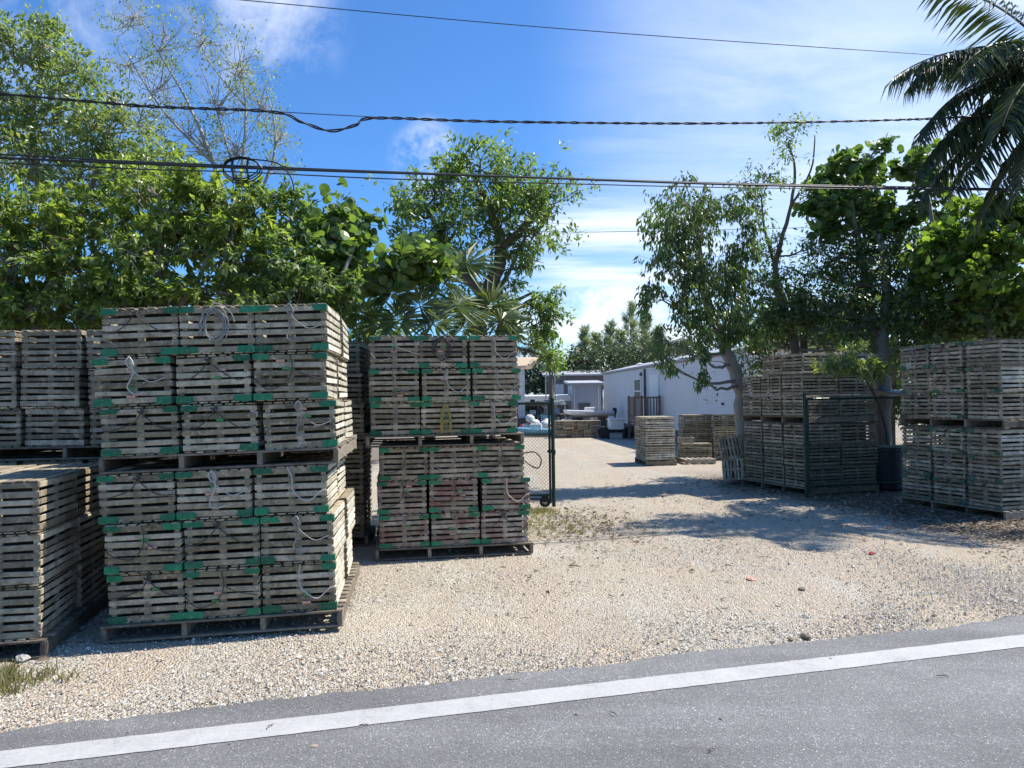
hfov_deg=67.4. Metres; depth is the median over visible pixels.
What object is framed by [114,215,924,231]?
overhead cable
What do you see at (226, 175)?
cable coil
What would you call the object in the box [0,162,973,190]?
overhead cable
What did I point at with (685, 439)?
wooden crate
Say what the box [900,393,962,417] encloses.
lobster trap
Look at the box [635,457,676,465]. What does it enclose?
wooden pallet
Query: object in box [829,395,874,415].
lobster trap
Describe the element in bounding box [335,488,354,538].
lobster trap
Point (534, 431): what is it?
dinghy
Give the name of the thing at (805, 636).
stone
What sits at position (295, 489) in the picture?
lobster trap
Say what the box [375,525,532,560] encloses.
wooden pallet
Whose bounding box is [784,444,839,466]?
lobster trap
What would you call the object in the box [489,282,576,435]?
broadleaf tree
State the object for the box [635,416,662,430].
lobster trap
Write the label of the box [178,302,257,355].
lobster trap
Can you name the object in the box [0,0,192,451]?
broadleaf tree
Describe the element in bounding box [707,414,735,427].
lobster trap
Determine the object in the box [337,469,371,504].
lobster trap
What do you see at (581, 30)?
overhead cable
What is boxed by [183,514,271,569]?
lobster trap
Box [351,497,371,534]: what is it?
lobster trap
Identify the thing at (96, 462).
lobster trap
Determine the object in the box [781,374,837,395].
lobster trap
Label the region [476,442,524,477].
lobster trap
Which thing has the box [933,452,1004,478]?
lobster trap
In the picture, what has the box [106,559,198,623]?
lobster trap
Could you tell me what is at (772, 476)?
lobster trap
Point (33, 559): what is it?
lobster trap
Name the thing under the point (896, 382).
background tree
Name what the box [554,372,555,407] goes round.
mast pole
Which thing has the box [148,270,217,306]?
background tree
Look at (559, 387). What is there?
window
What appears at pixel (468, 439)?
wooden pallet
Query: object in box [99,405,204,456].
lobster trap
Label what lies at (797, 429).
lobster trap
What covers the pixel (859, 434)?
lobster trap
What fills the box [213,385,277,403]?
lobster trap
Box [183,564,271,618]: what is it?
lobster trap
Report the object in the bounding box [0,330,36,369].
lobster trap
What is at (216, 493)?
lobster trap
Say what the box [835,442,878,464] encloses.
lobster trap
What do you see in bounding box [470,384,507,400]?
lobster trap
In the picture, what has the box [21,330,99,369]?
lobster trap
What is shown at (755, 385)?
lobster trap
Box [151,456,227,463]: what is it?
lobster trap
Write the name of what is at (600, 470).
ground
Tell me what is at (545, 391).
mast pole
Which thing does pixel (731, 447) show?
lobster trap
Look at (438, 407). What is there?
lobster trap
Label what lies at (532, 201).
broadleaf tree
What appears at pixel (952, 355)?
lobster trap
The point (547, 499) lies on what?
chain link gate
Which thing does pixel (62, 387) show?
lobster trap
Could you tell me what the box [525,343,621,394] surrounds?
broadleaf tree
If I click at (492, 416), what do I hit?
lobster trap
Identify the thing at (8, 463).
lobster trap
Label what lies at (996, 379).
lobster trap
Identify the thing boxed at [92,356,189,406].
lobster trap
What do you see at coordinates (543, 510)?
weeds
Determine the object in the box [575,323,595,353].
casuarina tree
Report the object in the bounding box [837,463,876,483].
lobster trap
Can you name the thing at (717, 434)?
lobster trap
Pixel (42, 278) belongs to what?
background tree
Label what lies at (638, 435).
lobster trap
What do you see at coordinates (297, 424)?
lobster trap
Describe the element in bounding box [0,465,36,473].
lobster trap
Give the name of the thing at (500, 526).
lobster trap
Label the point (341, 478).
lobster trap
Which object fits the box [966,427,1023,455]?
lobster trap
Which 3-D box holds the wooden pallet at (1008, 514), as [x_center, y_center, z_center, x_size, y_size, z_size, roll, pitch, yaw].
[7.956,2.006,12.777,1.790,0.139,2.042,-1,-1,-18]
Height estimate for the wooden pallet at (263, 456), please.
0.139 m
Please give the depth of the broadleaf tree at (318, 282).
10.46 m
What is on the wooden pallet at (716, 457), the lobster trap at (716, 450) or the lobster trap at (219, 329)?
the lobster trap at (716, 450)
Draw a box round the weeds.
[523,503,634,549]
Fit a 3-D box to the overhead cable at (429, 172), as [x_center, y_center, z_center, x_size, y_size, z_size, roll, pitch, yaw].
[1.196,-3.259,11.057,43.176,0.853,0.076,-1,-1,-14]
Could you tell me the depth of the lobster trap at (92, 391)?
8.15 m
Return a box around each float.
[526,414,534,422]
[540,420,547,427]
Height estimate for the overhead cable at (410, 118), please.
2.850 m
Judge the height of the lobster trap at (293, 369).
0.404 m
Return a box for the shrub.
[807,337,895,448]
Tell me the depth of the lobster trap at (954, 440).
12.55 m
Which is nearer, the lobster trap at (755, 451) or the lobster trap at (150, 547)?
the lobster trap at (150, 547)
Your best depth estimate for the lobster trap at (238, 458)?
7.73 m
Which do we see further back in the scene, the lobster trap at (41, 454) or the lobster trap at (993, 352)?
the lobster trap at (993, 352)
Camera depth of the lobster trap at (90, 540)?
7.14 m
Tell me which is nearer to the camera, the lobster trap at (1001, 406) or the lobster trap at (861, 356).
the lobster trap at (1001, 406)
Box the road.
[0,614,1023,767]
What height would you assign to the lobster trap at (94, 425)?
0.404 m
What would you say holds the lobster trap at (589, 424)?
on the lobster trap at (589, 432)
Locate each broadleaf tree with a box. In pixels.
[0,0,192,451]
[0,167,97,331]
[0,179,181,331]
[91,145,231,307]
[151,156,309,307]
[211,154,369,323]
[361,127,600,438]
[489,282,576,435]
[524,352,559,394]
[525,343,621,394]
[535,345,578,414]
[579,330,637,396]
[607,322,717,368]
[726,195,966,444]
[860,241,1023,393]
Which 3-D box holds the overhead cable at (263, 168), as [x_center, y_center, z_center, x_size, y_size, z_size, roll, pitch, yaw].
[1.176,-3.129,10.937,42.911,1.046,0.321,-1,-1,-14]
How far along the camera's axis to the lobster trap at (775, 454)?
15.71 m
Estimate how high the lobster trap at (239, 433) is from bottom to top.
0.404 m
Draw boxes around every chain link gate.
[437,397,555,506]
[802,393,914,496]
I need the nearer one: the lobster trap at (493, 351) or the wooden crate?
the lobster trap at (493, 351)
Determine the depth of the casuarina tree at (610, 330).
73.96 m
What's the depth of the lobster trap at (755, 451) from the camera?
16.31 m
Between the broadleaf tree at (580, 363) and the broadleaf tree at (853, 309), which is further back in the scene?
the broadleaf tree at (580, 363)
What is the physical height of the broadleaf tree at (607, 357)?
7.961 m
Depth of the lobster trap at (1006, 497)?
11.81 m
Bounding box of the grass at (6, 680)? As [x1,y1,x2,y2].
[0,658,83,695]
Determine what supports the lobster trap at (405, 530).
on the wooden pallet at (528, 545)
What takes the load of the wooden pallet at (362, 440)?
on the lobster trap at (358, 460)
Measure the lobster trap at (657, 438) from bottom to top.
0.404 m
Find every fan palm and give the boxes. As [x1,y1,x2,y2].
[339,296,402,515]
[363,239,504,439]
[443,274,532,436]
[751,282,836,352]
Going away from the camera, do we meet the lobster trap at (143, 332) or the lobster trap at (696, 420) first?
the lobster trap at (143, 332)
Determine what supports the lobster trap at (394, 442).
on the lobster trap
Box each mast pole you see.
[545,374,546,408]
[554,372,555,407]
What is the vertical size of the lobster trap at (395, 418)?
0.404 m
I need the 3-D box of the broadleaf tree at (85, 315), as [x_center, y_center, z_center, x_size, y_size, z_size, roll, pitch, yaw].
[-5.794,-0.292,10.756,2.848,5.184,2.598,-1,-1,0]
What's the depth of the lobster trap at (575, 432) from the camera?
37.59 m
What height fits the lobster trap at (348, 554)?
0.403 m
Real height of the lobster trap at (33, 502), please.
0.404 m
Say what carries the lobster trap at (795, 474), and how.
on the wooden pallet at (820, 490)
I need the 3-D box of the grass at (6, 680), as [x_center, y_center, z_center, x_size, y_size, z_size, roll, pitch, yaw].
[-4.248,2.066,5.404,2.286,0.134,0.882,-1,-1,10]
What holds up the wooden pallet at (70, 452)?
on the lobster trap
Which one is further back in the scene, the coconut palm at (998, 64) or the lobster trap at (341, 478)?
the coconut palm at (998, 64)
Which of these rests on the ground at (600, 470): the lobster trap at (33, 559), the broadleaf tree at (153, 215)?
the broadleaf tree at (153, 215)
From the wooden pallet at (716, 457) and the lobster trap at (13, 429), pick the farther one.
the wooden pallet at (716, 457)
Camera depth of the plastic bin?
15.27 m
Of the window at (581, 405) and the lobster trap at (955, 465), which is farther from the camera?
the window at (581, 405)
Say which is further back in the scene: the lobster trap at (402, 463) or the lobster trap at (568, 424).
the lobster trap at (568, 424)
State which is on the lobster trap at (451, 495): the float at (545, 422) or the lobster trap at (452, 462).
the lobster trap at (452, 462)
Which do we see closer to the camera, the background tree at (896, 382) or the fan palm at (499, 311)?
the fan palm at (499, 311)
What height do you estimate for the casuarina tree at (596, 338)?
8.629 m
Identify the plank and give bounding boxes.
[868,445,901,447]
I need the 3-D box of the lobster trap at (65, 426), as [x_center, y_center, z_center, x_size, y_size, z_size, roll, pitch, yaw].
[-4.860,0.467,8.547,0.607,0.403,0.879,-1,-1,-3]
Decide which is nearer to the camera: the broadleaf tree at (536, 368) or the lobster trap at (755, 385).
the lobster trap at (755, 385)
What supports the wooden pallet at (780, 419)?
on the lobster trap at (859, 434)
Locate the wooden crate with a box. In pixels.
[677,437,693,442]
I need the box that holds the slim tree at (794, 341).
[723,110,837,395]
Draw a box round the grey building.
[541,370,603,410]
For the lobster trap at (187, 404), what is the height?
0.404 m
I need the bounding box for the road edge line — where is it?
[0,634,1023,767]
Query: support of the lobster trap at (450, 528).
on the wooden pallet at (528, 545)
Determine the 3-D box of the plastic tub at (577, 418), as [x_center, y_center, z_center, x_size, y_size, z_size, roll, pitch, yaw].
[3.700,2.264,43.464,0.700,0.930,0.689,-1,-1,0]
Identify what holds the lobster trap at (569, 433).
on the ground at (600, 470)
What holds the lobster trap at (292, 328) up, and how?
on the lobster trap at (293, 369)
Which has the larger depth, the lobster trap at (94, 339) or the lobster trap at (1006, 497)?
the lobster trap at (1006, 497)
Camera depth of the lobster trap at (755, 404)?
16.32 m
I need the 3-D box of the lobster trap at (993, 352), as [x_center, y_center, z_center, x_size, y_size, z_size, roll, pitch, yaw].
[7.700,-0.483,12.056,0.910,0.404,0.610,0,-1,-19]
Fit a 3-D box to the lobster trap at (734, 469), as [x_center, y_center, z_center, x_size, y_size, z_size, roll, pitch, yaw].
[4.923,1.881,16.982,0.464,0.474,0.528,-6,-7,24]
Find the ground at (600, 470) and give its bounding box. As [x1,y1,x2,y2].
[0,392,1023,732]
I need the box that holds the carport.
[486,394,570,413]
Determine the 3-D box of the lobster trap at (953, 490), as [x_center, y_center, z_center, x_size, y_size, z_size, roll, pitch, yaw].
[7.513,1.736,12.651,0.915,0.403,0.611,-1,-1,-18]
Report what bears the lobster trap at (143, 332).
on the lobster trap at (143, 381)
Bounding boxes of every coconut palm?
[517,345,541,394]
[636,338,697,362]
[879,0,1023,238]
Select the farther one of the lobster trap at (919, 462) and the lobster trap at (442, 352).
the lobster trap at (919, 462)
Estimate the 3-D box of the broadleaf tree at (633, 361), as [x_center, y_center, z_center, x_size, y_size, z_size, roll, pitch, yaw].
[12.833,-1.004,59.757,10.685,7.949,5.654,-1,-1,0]
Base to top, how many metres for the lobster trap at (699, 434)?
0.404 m
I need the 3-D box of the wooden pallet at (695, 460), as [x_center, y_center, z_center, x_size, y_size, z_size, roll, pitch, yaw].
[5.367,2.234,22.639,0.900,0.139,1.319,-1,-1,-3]
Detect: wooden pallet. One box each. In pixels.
[0,445,115,460]
[0,586,110,660]
[98,436,356,473]
[100,562,359,643]
[351,525,375,545]
[353,431,374,442]
[365,431,523,447]
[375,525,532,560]
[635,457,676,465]
[675,456,715,463]
[711,455,732,459]
[741,415,878,423]
[742,479,878,495]
[898,417,1023,428]
[899,496,1023,520]
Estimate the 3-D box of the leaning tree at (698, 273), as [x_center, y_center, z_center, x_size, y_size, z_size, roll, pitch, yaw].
[4.351,-0.983,16.642,3.858,6.716,2.477,0,-1,-22]
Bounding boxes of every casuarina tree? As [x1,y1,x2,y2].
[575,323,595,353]
[588,327,604,364]
[599,317,622,368]
[614,326,627,350]
[618,299,644,364]
[635,307,655,360]
[650,323,668,339]
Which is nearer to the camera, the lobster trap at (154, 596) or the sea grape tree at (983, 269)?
the lobster trap at (154, 596)
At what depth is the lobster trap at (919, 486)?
13.16 m
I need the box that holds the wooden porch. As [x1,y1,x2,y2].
[627,395,660,439]
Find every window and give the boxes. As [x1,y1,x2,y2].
[556,384,563,394]
[578,403,589,419]
[634,378,641,399]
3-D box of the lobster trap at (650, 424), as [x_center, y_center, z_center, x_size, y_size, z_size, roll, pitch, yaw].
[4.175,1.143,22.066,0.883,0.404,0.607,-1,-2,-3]
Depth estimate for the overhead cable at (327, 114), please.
9.97 m
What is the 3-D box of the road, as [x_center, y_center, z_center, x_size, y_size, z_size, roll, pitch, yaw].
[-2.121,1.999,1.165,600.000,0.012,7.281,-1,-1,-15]
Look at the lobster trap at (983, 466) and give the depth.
11.81 m
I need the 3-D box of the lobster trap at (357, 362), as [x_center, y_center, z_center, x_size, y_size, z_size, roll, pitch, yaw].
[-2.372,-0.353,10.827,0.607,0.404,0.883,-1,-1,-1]
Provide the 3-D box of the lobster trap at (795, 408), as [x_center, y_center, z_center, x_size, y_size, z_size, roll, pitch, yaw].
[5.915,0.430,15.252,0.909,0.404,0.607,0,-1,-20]
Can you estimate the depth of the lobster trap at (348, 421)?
8.02 m
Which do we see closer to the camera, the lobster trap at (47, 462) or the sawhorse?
the lobster trap at (47, 462)
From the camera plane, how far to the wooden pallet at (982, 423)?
12.41 m
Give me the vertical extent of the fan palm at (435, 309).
4.572 m
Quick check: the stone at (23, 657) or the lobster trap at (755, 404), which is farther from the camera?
the lobster trap at (755, 404)
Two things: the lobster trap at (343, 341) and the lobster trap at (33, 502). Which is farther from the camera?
the lobster trap at (343, 341)
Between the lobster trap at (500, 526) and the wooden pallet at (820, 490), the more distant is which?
the wooden pallet at (820, 490)
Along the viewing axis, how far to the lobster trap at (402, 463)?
9.47 m
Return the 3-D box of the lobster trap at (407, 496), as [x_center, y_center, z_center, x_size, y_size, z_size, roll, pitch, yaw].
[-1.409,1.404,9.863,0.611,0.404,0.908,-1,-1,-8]
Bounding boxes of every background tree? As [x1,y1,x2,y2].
[27,277,86,407]
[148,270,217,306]
[345,305,422,412]
[704,304,800,400]
[865,297,943,444]
[889,302,1017,393]
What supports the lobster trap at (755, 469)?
on the wooden pallet at (820, 490)
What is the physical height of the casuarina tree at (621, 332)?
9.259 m
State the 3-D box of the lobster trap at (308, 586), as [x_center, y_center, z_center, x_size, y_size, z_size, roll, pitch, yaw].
[-1.852,1.732,6.914,0.611,0.404,0.905,-2,-1,-7]
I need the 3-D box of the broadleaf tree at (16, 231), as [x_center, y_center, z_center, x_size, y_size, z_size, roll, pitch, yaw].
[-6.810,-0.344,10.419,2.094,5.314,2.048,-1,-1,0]
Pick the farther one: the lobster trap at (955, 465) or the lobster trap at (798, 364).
the lobster trap at (798, 364)
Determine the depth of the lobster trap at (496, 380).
9.66 m
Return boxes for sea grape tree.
[289,177,466,307]
[791,133,961,442]
[898,191,1023,339]
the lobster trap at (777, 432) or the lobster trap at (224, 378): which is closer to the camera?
the lobster trap at (224, 378)
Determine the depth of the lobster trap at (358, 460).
10.39 m
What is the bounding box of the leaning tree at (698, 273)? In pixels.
[633,170,778,480]
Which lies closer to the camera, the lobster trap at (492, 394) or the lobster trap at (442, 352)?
the lobster trap at (442, 352)
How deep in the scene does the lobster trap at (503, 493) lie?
9.66 m
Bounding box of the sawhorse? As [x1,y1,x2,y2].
[569,416,607,427]
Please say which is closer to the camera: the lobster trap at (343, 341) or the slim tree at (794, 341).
the lobster trap at (343, 341)
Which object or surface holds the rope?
attached to the lobster trap at (505, 460)
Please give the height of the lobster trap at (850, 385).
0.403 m
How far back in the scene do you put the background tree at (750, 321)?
27.65 m
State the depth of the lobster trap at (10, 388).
8.09 m
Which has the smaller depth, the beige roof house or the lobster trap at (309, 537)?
the lobster trap at (309, 537)
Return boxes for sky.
[0,0,1023,397]
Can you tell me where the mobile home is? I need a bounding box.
[601,336,859,443]
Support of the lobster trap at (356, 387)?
on the lobster trap at (361, 418)
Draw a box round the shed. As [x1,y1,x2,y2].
[564,380,603,419]
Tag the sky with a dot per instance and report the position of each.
(333, 61)
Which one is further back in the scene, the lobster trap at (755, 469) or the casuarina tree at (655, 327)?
the casuarina tree at (655, 327)
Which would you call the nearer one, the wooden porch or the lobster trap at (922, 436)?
the lobster trap at (922, 436)
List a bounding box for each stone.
[16,653,30,662]
[800,633,810,639]
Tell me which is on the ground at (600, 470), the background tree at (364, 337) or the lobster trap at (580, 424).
the background tree at (364, 337)
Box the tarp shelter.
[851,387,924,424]
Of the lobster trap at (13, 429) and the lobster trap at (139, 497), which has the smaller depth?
the lobster trap at (139, 497)
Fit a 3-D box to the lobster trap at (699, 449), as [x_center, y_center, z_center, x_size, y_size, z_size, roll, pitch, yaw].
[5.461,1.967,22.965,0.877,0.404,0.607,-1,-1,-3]
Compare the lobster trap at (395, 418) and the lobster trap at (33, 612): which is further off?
the lobster trap at (395, 418)
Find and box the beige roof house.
[497,357,537,426]
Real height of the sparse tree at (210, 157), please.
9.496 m
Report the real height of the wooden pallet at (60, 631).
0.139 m
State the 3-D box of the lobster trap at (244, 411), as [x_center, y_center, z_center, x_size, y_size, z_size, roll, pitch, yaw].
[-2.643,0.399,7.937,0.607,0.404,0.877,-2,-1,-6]
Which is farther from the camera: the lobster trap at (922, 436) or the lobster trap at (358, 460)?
the lobster trap at (922, 436)
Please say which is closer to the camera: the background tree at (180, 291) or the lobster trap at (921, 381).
the lobster trap at (921, 381)
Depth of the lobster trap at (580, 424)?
37.50 m
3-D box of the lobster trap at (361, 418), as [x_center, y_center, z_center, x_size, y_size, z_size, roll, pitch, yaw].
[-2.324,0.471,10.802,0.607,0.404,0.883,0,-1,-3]
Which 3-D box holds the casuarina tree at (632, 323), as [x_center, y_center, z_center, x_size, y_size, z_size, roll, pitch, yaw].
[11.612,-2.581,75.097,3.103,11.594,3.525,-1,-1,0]
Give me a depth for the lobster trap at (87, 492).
7.17 m
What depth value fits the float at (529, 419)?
40.63 m
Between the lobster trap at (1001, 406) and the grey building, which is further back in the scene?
the grey building
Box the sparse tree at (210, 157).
[89,0,307,291]
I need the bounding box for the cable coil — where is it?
[222,156,294,190]
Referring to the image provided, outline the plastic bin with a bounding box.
[869,448,906,490]
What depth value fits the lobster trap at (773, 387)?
15.74 m
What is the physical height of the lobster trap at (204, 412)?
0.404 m
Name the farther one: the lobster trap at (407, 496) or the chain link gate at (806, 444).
the chain link gate at (806, 444)
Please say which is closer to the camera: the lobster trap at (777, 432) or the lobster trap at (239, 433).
the lobster trap at (239, 433)
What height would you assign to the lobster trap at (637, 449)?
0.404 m
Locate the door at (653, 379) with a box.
[649,374,658,415]
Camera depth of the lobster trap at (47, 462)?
8.13 m
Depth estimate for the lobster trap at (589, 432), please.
37.50 m
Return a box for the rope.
[525,451,541,468]
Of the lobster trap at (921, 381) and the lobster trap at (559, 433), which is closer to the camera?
the lobster trap at (921, 381)
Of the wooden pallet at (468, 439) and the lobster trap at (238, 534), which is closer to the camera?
the lobster trap at (238, 534)
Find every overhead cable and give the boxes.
[0,92,1023,132]
[0,153,1005,188]
[0,157,1020,190]
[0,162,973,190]
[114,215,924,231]
[242,0,946,55]
[280,111,373,116]
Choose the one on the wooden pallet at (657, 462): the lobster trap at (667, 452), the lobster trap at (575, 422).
the lobster trap at (667, 452)
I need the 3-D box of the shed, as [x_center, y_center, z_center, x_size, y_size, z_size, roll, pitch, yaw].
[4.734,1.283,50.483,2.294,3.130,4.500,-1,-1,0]
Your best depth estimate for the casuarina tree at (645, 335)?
75.90 m
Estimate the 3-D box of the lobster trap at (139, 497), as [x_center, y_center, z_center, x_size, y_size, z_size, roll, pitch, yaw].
[-3.150,0.953,6.772,0.611,0.404,0.919,-3,-1,-5]
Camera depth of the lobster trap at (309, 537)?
6.51 m
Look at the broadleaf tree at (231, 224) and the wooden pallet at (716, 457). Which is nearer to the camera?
the broadleaf tree at (231, 224)
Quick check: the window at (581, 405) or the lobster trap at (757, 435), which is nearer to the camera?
the lobster trap at (757, 435)
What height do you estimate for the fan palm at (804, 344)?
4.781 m
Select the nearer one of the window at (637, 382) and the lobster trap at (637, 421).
the lobster trap at (637, 421)
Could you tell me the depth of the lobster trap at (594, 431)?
37.51 m
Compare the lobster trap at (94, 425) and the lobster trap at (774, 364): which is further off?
the lobster trap at (774, 364)
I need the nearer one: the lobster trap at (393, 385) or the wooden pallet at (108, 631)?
the wooden pallet at (108, 631)
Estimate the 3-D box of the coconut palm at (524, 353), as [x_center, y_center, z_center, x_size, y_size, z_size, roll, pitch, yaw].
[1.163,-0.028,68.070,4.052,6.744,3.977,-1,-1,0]
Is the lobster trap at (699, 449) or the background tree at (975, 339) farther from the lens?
the background tree at (975, 339)
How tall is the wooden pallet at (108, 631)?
0.139 m
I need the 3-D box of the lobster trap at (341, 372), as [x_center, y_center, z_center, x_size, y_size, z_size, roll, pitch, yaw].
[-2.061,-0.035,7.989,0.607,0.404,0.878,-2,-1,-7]
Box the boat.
[563,407,616,417]
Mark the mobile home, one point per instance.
(679, 396)
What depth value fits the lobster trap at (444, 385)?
9.57 m
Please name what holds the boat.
on the sawhorse
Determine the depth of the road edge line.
4.86 m
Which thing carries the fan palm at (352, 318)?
on the ground at (600, 470)
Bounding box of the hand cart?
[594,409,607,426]
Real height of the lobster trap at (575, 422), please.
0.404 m
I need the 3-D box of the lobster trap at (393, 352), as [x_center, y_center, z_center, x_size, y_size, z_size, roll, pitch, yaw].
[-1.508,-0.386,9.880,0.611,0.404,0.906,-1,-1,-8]
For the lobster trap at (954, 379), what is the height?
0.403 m
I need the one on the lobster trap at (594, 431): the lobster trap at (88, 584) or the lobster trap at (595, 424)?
the lobster trap at (595, 424)
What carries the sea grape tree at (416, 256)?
on the ground at (600, 470)
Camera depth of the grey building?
58.02 m
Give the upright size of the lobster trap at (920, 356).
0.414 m
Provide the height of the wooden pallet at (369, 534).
0.139 m
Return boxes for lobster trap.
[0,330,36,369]
[0,369,35,407]
[0,408,40,446]
[0,456,54,466]
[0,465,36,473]
[0,471,77,533]
[0,517,77,587]
[0,564,76,641]
[4,463,103,514]
[19,451,62,454]
[20,369,96,407]
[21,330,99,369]
[23,456,100,465]
[25,407,112,446]
[63,547,108,609]
[64,506,108,561]
[86,330,115,368]
[88,369,110,406]
[88,457,171,491]
[90,406,148,445]
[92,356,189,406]
[96,464,202,524]
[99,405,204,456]
[100,307,188,357]
[103,519,200,574]
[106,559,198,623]
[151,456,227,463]
[157,388,224,405]
[175,462,267,519]
[176,354,269,403]
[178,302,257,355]
[180,402,274,452]
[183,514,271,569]
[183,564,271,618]
[193,410,226,427]
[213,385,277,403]
[214,409,273,419]
[218,454,256,460]
[227,512,278,541]
[253,352,337,400]
[253,458,337,515]
[254,303,340,355]
[260,500,345,564]
[262,545,344,613]
[263,400,344,449]
[279,451,345,494]
[282,358,347,400]
[319,443,371,473]
[331,373,369,401]
[332,317,348,361]
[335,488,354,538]
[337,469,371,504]
[340,400,352,439]
[343,531,352,579]
[344,403,371,432]
[345,342,369,373]
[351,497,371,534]
[369,336,418,370]
[369,369,419,401]
[370,402,420,435]
[377,479,426,514]
[378,512,429,548]
[379,444,428,480]
[382,440,423,444]
[418,333,467,370]
[419,369,470,400]
[419,401,458,422]
[419,401,470,434]
[427,443,477,479]
[427,477,477,512]
[427,506,480,546]
[465,335,517,368]
[466,401,517,433]
[469,368,520,399]
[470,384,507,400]
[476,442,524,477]
[476,475,530,510]
[478,505,528,543]
[554,421,564,428]
[555,429,566,437]
[563,420,573,428]
[563,429,573,437]
[568,420,578,428]
[571,429,581,437]
[574,420,587,428]
[581,420,590,428]
[583,429,593,437]
[590,420,600,428]
[591,429,597,436]
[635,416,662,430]
[635,430,641,444]
[635,444,658,458]
[640,416,674,430]
[640,445,674,460]
[641,431,674,445]
[678,414,709,427]
[678,428,710,440]
[678,442,711,457]
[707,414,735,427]
[707,428,735,440]
[710,441,720,454]
[718,435,743,458]
[721,458,746,480]
[742,377,787,395]
[742,396,770,415]
[743,421,778,441]
[743,441,790,461]
[745,460,780,481]
[760,375,813,395]
[761,396,791,415]
[762,355,791,375]
[763,422,802,442]
[763,442,812,463]
[763,462,790,484]
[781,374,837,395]
[782,353,838,374]
[782,395,838,416]
[783,423,839,444]
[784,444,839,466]
[785,465,841,487]
[828,374,873,394]
[829,353,874,372]
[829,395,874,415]
[830,421,875,443]
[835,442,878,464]
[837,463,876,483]
[899,345,965,369]
[900,369,945,393]
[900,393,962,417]
[901,425,968,450]
[901,449,944,475]
[901,473,938,499]
[930,342,981,367]
[931,368,978,392]
[931,393,979,418]
[931,426,980,452]
[932,477,997,504]
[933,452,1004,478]
[964,339,1023,366]
[965,366,1023,392]
[966,393,1023,419]
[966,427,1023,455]
[966,454,1023,482]
[967,480,1023,510]
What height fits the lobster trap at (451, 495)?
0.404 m
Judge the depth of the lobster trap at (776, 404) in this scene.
15.72 m
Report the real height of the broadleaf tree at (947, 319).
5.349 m
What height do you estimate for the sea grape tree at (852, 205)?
7.851 m
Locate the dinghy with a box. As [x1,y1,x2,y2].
[516,424,547,435]
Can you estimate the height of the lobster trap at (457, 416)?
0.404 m
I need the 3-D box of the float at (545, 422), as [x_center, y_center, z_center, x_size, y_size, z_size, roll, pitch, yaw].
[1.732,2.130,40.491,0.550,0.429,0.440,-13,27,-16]
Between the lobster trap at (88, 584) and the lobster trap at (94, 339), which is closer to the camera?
the lobster trap at (88, 584)

